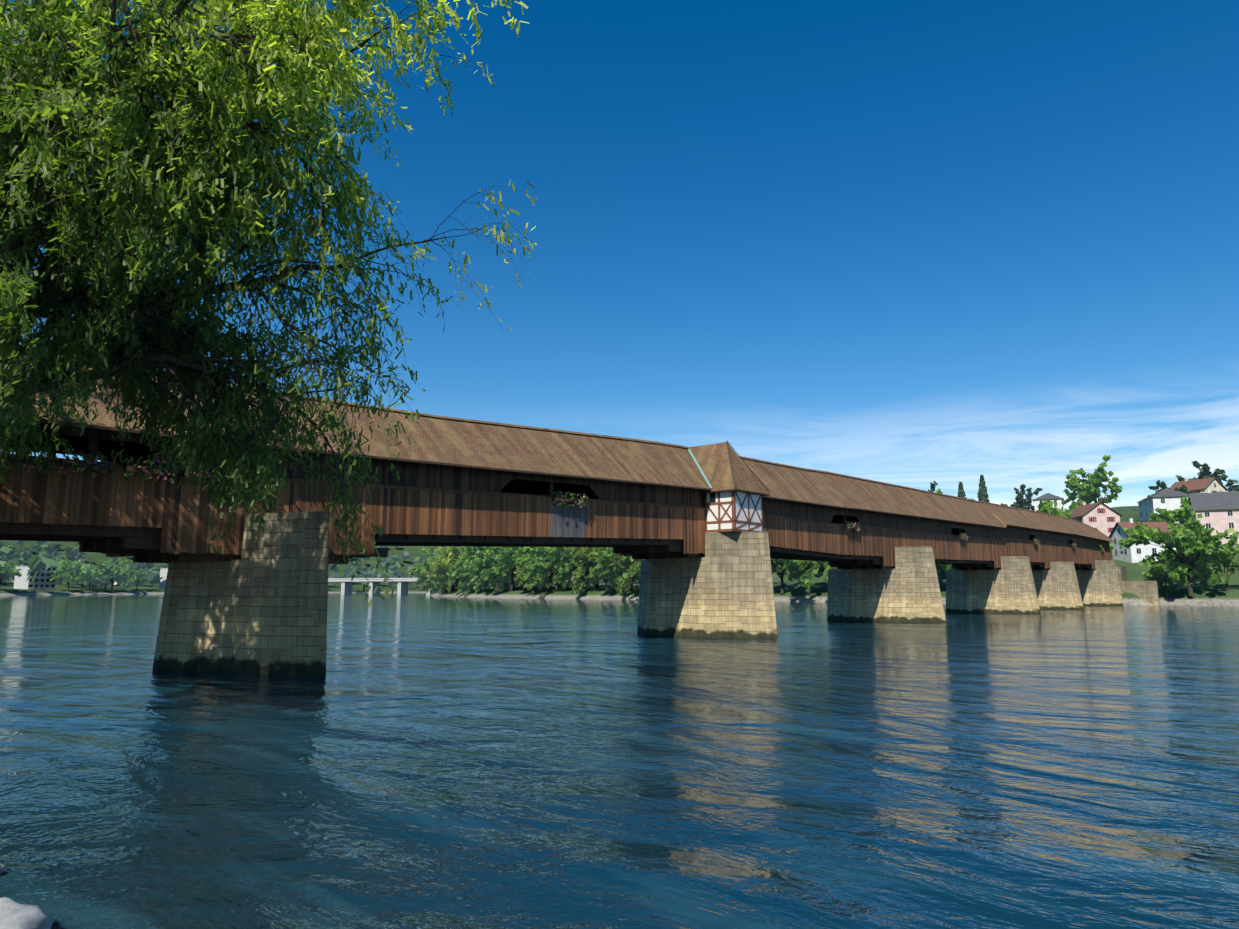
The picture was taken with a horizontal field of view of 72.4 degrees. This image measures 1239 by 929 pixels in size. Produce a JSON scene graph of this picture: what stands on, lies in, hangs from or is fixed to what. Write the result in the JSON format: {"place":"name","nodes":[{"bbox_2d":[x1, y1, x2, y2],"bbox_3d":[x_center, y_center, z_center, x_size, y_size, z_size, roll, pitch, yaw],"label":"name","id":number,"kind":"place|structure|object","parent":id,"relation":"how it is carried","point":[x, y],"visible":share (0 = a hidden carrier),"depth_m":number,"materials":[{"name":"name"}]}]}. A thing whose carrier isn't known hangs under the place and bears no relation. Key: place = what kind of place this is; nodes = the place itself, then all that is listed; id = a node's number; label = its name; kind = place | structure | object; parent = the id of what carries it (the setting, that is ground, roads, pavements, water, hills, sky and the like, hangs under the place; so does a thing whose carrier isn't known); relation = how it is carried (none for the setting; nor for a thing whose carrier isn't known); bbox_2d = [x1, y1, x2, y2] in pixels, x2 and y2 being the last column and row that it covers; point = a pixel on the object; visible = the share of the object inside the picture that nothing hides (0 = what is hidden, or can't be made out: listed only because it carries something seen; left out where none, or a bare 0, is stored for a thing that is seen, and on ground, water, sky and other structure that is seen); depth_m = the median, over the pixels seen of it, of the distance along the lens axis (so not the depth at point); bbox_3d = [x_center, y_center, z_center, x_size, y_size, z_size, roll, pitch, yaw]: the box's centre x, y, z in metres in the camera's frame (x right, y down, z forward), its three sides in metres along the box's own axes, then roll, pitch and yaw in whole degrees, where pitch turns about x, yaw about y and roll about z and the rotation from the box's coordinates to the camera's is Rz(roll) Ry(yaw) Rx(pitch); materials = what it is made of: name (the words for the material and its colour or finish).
{"place":"outdoors","nodes":[
{"label":"outdoors","id":0,"kind":"place"},
{"bbox_2d":[0,421,1111,569],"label":"bridge walls","id":1,"kind":"structure","parent":0,"point":[448,505],"depth_m":39.38,"materials":[{"name":"brown wood"}]},
{"bbox_2d":[6,354,1116,542],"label":"bridge roof","id":2,"kind":"structure","parent":1,"relation":"on","point":[446,440],"depth_m":48.05,"materials":[{"name":"brown wood"}]},
{"bbox_2d":[0,445,1123,553],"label":"flower boxes","id":3,"kind":"object","parent":1,"relation":"attached to","point":[105,466],"visible":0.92,"depth_m":28.73,"materials":[{"name":"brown wood"}]},
{"bbox_2d":[0,593,1238,928],"bbox_3d":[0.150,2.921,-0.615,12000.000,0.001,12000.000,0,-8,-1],"label":"river water","id":4,"kind":"structure","parent":0,"point":[416,761],"depth_m":13.96,"materials":[{"name":"blue liquid"}]},
{"bbox_2d":[0,864,7,873],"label":"bank rock","id":5,"kind":"object","parent":4,"relation":"on","point":[3,867],"visible":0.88,"depth_m":8.97,"materials":[{"name":"grey stone"}]},
{"bbox_2d":[0,897,54,928],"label":"bank rock","id":6,"kind":"object","parent":4,"relation":"in","point":[14,915],"visible":1,"depth_m":7.30,"materials":[{"name":"grey stone"}]},
{"bbox_2d":[153,511,1123,676],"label":"bridge piers","id":7,"kind":"structure","parent":4,"relation":"in","point":[260,606],"depth_m":52.59,"materials":[{"name":"beige stone"}]},
{"bbox_2d":[0,522,1090,564],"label":"bridge joists","id":8,"kind":"object","parent":7,"relation":"on","point":[106,528],"visible":0.06,"depth_m":42.92,"materials":[{"name":"brown wood"}]},
{"bbox_2d":[0,506,1238,605],"bbox_3d":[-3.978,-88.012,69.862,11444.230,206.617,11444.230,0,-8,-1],"label":"terrain","id":9,"kind":"structure","parent":0,"point":[1215,594],"depth_m":300.56,"materials":[{"name":"green plant"}]},
{"bbox_2d":[0,563,21,583],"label":"tree","id":10,"kind":"object","parent":9,"relation":"on","point":[8,572],"visible":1,"depth_m":449.21,"materials":[{"name":"green plant"}]},
{"bbox_2d":[14,566,57,588],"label":"shore block","id":11,"kind":"structure","parent":9,"relation":"on","point":[43,578],"depth_m":490.84,"materials":[{"name":"concrete"}]},
{"bbox_2d":[50,560,92,589],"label":"tree","id":12,"kind":"object","parent":9,"relation":"on","point":[62,576],"visible":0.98,"depth_m":505.25,"materials":[{"name":"green plant"}]},
{"bbox_2d":[69,567,104,589],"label":"tree","id":13,"kind":"object","parent":9,"relation":"on","point":[95,573],"visible":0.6,"depth_m":529.23,"materials":[{"name":"green plant"}]},
{"bbox_2d":[101,560,132,589],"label":"tree","id":14,"kind":"object","parent":9,"relation":"on","point":[119,577],"visible":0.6,"depth_m":548.00,"materials":[{"name":"green plant"}]},
{"bbox_2d":[123,567,150,589],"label":"tree","id":15,"kind":"object","parent":9,"relation":"on","point":[135,581],"visible":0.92,"depth_m":577.09,"materials":[{"name":"green plant"}]},
{"bbox_2d":[159,568,167,588],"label":"shore block","id":16,"kind":"structure","parent":9,"relation":"on","point":[163,573],"depth_m":624.78,"materials":[{"name":"concrete"}]},
{"bbox_2d":[0,0,538,607],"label":"willow wood","id":17,"kind":"object","parent":9,"relation":"on","point":[158,166],"visible":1,"depth_m":18.07,"materials":[{"name":"green plant"}]},
{"bbox_2d":[0,468,608,589],"bbox_3d":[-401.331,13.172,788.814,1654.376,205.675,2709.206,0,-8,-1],"label":"distant trees","id":18,"kind":"object","parent":9,"relation":"on","point":[45,560],"visible":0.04,"depth_m":648.04,"materials":[{"name":"green plant"}]},
{"bbox_2d":[328,578,435,593],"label":"road bridge","id":19,"kind":"structure","parent":9,"relation":"on","point":[347,585],"depth_m":625.02,"materials":[{"name":"concrete"}]},
{"bbox_2d":[409,548,438,591],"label":"tree","id":20,"kind":"object","parent":9,"relation":"on","point":[419,570],"visible":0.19,"depth_m":418.63,"materials":[{"name":"green plant"}]},
{"bbox_2d":[418,561,433,590],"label":"tree","id":21,"kind":"object","parent":9,"relation":"on","point":[424,585],"visible":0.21,"depth_m":406.57,"materials":[{"name":"green plant"}]},
{"bbox_2d":[414,563,439,592],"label":"tree","id":22,"kind":"object","parent":9,"relation":"on","point":[419,565],"visible":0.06,"depth_m":458.61,"materials":[{"name":"green plant"}]},
{"bbox_2d":[422,559,444,588],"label":"tree","id":23,"kind":"object","parent":9,"relation":"on","point":[425,563],"visible":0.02,"depth_m":409.43,"materials":[{"name":"green plant"}]},
{"bbox_2d":[427,565,447,593],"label":"tree","id":24,"kind":"object","parent":9,"relation":"on","point":[441,586],"visible":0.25,"depth_m":384.06,"materials":[{"name":"green plant"}]},
{"bbox_2d":[426,546,463,590],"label":"tree","id":25,"kind":"object","parent":9,"relation":"on","point":[443,551],"visible":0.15,"depth_m":381.50,"materials":[{"name":"green plant"}]},
{"bbox_2d":[427,546,464,591],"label":"tree","id":26,"kind":"object","parent":9,"relation":"on","point":[439,571],"visible":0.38,"depth_m":369.19,"materials":[{"name":"green plant"}]},
{"bbox_2d":[432,546,487,592],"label":"tree","id":27,"kind":"object","parent":9,"relation":"on","point":[443,564],"visible":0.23,"depth_m":363.24,"materials":[{"name":"green plant"}]},
{"bbox_2d":[449,554,476,595],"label":"tree","id":28,"kind":"object","parent":9,"relation":"on","point":[458,592],"visible":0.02,"depth_m":350.96,"materials":[{"name":"green plant"}]},
{"bbox_2d":[446,559,496,590],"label":"tree","id":29,"kind":"object","parent":9,"relation":"on","point":[454,576],"visible":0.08,"depth_m":341.28,"materials":[{"name":"green plant"}]},
{"bbox_2d":[453,546,494,590],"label":"tree","id":30,"kind":"object","parent":9,"relation":"on","point":[469,569],"visible":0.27,"depth_m":337.15,"materials":[{"name":"green plant"}]},
{"bbox_2d":[457,558,492,592],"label":"tree","id":31,"kind":"object","parent":9,"relation":"on","point":[464,583],"visible":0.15,"depth_m":337.49,"materials":[{"name":"green plant"}]},
{"bbox_2d":[463,546,514,593],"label":"tree","id":32,"kind":"object","parent":9,"relation":"on","point":[476,581],"visible":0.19,"depth_m":332.88,"materials":[{"name":"green plant"}]},
{"bbox_2d":[475,547,526,590],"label":"tree","id":33,"kind":"object","parent":9,"relation":"on","point":[494,555],"visible":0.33,"depth_m":313.29,"materials":[{"name":"green plant"}]},
{"bbox_2d":[489,562,518,590],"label":"tree","id":34,"kind":"object","parent":9,"relation":"on","point":[493,582],"visible":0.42,"depth_m":318.82,"materials":[{"name":"green plant"}]},
{"bbox_2d":[492,547,552,590],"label":"tree","id":35,"kind":"object","parent":9,"relation":"on","point":[507,564],"visible":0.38,"depth_m":310.55,"materials":[{"name":"green plant"}]},
{"bbox_2d":[501,550,544,588],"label":"tree","id":36,"kind":"object","parent":9,"relation":"on","point":[521,586],"visible":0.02,"depth_m":340.77,"materials":[{"name":"green plant"}]},
{"bbox_2d":[514,562,548,590],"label":"tree","id":37,"kind":"object","parent":9,"relation":"on","point":[522,580],"visible":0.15,"depth_m":301.94,"materials":[{"name":"green plant"}]},
{"bbox_2d":[522,547,571,591],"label":"tree","id":38,"kind":"object","parent":9,"relation":"on","point":[543,565],"visible":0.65,"depth_m":287.52,"materials":[{"name":"green plant"}]},
{"bbox_2d":[518,547,579,589],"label":"tree","id":39,"kind":"object","parent":9,"relation":"on","point":[531,570],"visible":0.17,"depth_m":295.28,"materials":[{"name":"green plant"}]},
{"bbox_2d":[552,569,586,587],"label":"tree","id":40,"kind":"object","parent":9,"relation":"on","point":[583,579],"depth_m":309.03,"materials":[{"name":"green plant"}]},
{"bbox_2d":[544,547,603,574],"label":"tree","id":41,"kind":"object","parent":9,"relation":"on","point":[571,565],"visible":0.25,"depth_m":285.47,"materials":[{"name":"green plant"}]},
{"bbox_2d":[551,547,614,594],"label":"tree","id":42,"kind":"object","parent":9,"relation":"on","point":[583,559],"visible":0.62,"depth_m":276.21,"materials":[{"name":"green plant"}]},
{"bbox_2d":[580,547,622,587],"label":"tree","id":43,"kind":"object","parent":9,"relation":"on","point":[596,585],"depth_m":302.78,"materials":[{"name":"green plant"}]},
{"bbox_2d":[584,553,619,590],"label":"tree","id":44,"kind":"object","parent":9,"relation":"on","point":[592,577],"visible":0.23,"depth_m":274.26,"materials":[{"name":"green plant"}]},
{"bbox_2d":[589,550,640,593],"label":"tree","id":45,"kind":"object","parent":9,"relation":"on","point":[606,571],"visible":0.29,"depth_m":262.59,"materials":[{"name":"green plant"}]},
{"bbox_2d":[596,547,644,583],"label":"tree","id":46,"kind":"object","parent":9,"relation":"on","point":[625,576],"visible":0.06,"depth_m":254.94,"materials":[{"name":"green plant"}]},
{"bbox_2d":[607,563,635,587],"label":"tree","id":47,"kind":"object","parent":9,"relation":"on","point":[620,572],"visible":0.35,"depth_m":265.79,"materials":[{"name":"green plant"}]},
{"bbox_2d":[488,565,791,587],"bbox_3d":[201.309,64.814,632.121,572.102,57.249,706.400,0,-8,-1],"label":"bushes","id":48,"kind":"object","parent":9,"relation":"on","point":[773,576],"depth_m":386.15,"materials":[{"name":"green plant"}]},
{"bbox_2d":[770,558,809,593],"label":"tree","id":49,"kind":"object","parent":9,"relation":"on","point":[778,565],"visible":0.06,"depth_m":226.23,"materials":[{"name":"green plant"}]},
{"bbox_2d":[772,559,830,593],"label":"tree","id":50,"kind":"object","parent":9,"relation":"on","point":[786,564],"visible":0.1,"depth_m":222.69,"materials":[{"name":"green plant"}]},
{"bbox_2d":[783,559,840,593],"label":"tree","id":51,"kind":"object","parent":9,"relation":"on","point":[807,583],"visible":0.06,"depth_m":213.20,"materials":[{"name":"green plant"}]},
{"bbox_2d":[814,568,823,577],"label":"tree","id":52,"kind":"object","parent":9,"relation":"on","point":[820,574],"depth_m":222.63,"materials":[{"name":"green plant"}]},
{"bbox_2d":[817,561,833,569],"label":"tree","id":53,"kind":"object","parent":9,"relation":"on","point":[820,564],"depth_m":215.52,"materials":[{"name":"green plant"}]},
{"bbox_2d":[935,488,952,571],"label":"tree","id":54,"kind":"object","parent":9,"relation":"on","point":[938,490],"depth_m":203.87,"materials":[{"name":"green plant"}]},
{"bbox_2d":[935,564,955,575],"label":"tree","id":55,"kind":"object","parent":9,"relation":"on","point":[947,566],"visible":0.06,"depth_m":195.17,"materials":[{"name":"green plant"}]},
{"bbox_2d":[928,481,973,499],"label":"tree","id":56,"kind":"object","parent":9,"relation":"on","point":[932,486],"visible":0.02,"depth_m":220.40,"materials":[{"name":"green plant"}]},
{"bbox_2d":[957,482,966,498],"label":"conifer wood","id":57,"kind":"object","parent":9,"relation":"on","point":[960,489],"visible":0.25,"depth_m":342.71,"materials":[{"name":"green plant"}]},
{"bbox_2d":[977,475,989,502],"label":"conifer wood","id":58,"kind":"object","parent":9,"relation":"on","point":[982,494],"visible":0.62,"depth_m":321.20,"materials":[{"name":"green plant"}]},
{"bbox_2d":[1005,484,1058,510],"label":"hill tree","id":59,"kind":"object","parent":9,"relation":"on","point":[1021,502],"visible":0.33,"depth_m":346.05,"materials":[{"name":"green plant"}]},
{"bbox_2d":[1033,492,1063,513],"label":"white house","id":60,"kind":"structure","parent":9,"relation":"on","point":[1051,497],"depth_m":304.21,"materials":[{"name":"white paint"}]},
{"bbox_2d":[1038,498,1071,517],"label":"tree","id":61,"kind":"object","parent":9,"relation":"on","point":[1047,504],"depth_m":186.34,"materials":[{"name":"green plant"}]},
{"bbox_2d":[1058,501,1077,514],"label":"shrub wood","id":62,"kind":"object","parent":9,"relation":"on","point":[1073,505],"visible":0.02,"depth_m":261.89,"materials":[{"name":"green plant"}]},
{"bbox_2d":[1072,499,1086,509],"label":"shrub wood","id":63,"kind":"object","parent":9,"relation":"on","point":[1079,502],"visible":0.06,"depth_m":275.43,"materials":[{"name":"green plant"}]},
{"bbox_2d":[1061,455,1121,509],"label":"hill tree","id":64,"kind":"object","parent":9,"relation":"on","point":[1096,478],"visible":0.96,"depth_m":292.94,"materials":[{"name":"green plant"}]},
{"bbox_2d":[1070,502,1121,536],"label":"pink house","id":65,"kind":"structure","parent":9,"relation":"on","point":[1103,518],"depth_m":238.06,"materials":[{"name":"pink paint"}]},
{"bbox_2d":[1115,566,1158,604],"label":"bridge abutments","id":66,"kind":"object","parent":9,"relation":"on","point":[1146,591],"visible":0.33,"depth_m":170.39,"materials":[{"name":"beige stone"}]},
{"bbox_2d":[1109,518,1175,562],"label":"white house","id":67,"kind":"structure","parent":9,"relation":"on","point":[1134,553],"depth_m":210.91,"materials":[{"name":"white paint"}]},
{"bbox_2d":[1137,487,1187,522],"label":"house","id":68,"kind":"structure","parent":9,"relation":"on","point":[1167,499],"depth_m":245.20,"materials":[{"name":"paint"}]},
{"bbox_2d":[1147,508,1184,524],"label":"shrub wood","id":69,"kind":"object","parent":9,"relation":"on","point":[1162,515],"visible":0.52,"depth_m":225.92,"materials":[{"name":"green plant"}]},
{"bbox_2d":[1141,554,1197,598],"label":"bush wood","id":70,"kind":"object","parent":9,"relation":"on","point":[1161,573],"visible":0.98,"depth_m":168.02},
{"bbox_2d":[1147,480,1195,496],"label":"shrub wood","id":71,"kind":"object","parent":9,"relation":"on","point":[1163,485],"visible":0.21,"depth_m":252.36,"materials":[{"name":"green plant"}]},
{"bbox_2d":[1117,496,1234,595],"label":"tree","id":72,"kind":"object","parent":9,"relation":"on","point":[1187,538],"visible":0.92,"depth_m":167.68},
{"bbox_2d":[1166,548,1190,564],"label":"shrub wood","id":73,"kind":"object","parent":9,"relation":"on","point":[1172,554],"visible":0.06,"depth_m":200.65,"materials":[{"name":"green plant"}]},
{"bbox_2d":[1170,477,1227,492],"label":"cream house","id":74,"kind":"structure","parent":9,"relation":"on","point":[1204,485],"depth_m":266.83,"materials":[{"name":"brown tile"}]},
{"bbox_2d":[1175,461,1238,491],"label":"hill tree","id":75,"kind":"object","parent":9,"relation":"on","point":[1204,472],"visible":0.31,"depth_m":296.18,"materials":[{"name":"green plant"}]},
{"bbox_2d":[1188,489,1238,546],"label":"house","id":76,"kind":"structure","parent":9,"relation":"on","point":[1219,511],"depth_m":209.32,"materials":[{"name":"paint"}]},
{"bbox_2d":[1188,531,1238,591],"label":"tree","id":77,"kind":"object","parent":9,"relation":"on","point":[1228,553],"visible":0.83,"depth_m":168.06,"materials":[{"name":"green plant"}]},
{"bbox_2d":[0,0,1238,509],"label":"sky","id":78,"kind":"structure","parent":0,"point":[915,244],"materials":[{"name":"blue"}]},
{"bbox_2d":[687,441,769,495],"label":"turret roof","id":79,"kind":"structure","parent":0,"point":[722,467],"depth_m":55.05,"materials":[{"name":"brown wood"}]},
{"bbox_2d":[705,491,762,531],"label":"chapel walls","id":80,"kind":"structure","parent":0,"point":[731,511],"depth_m":53.88,"materials":[{"name":"white paint"}]}
]}

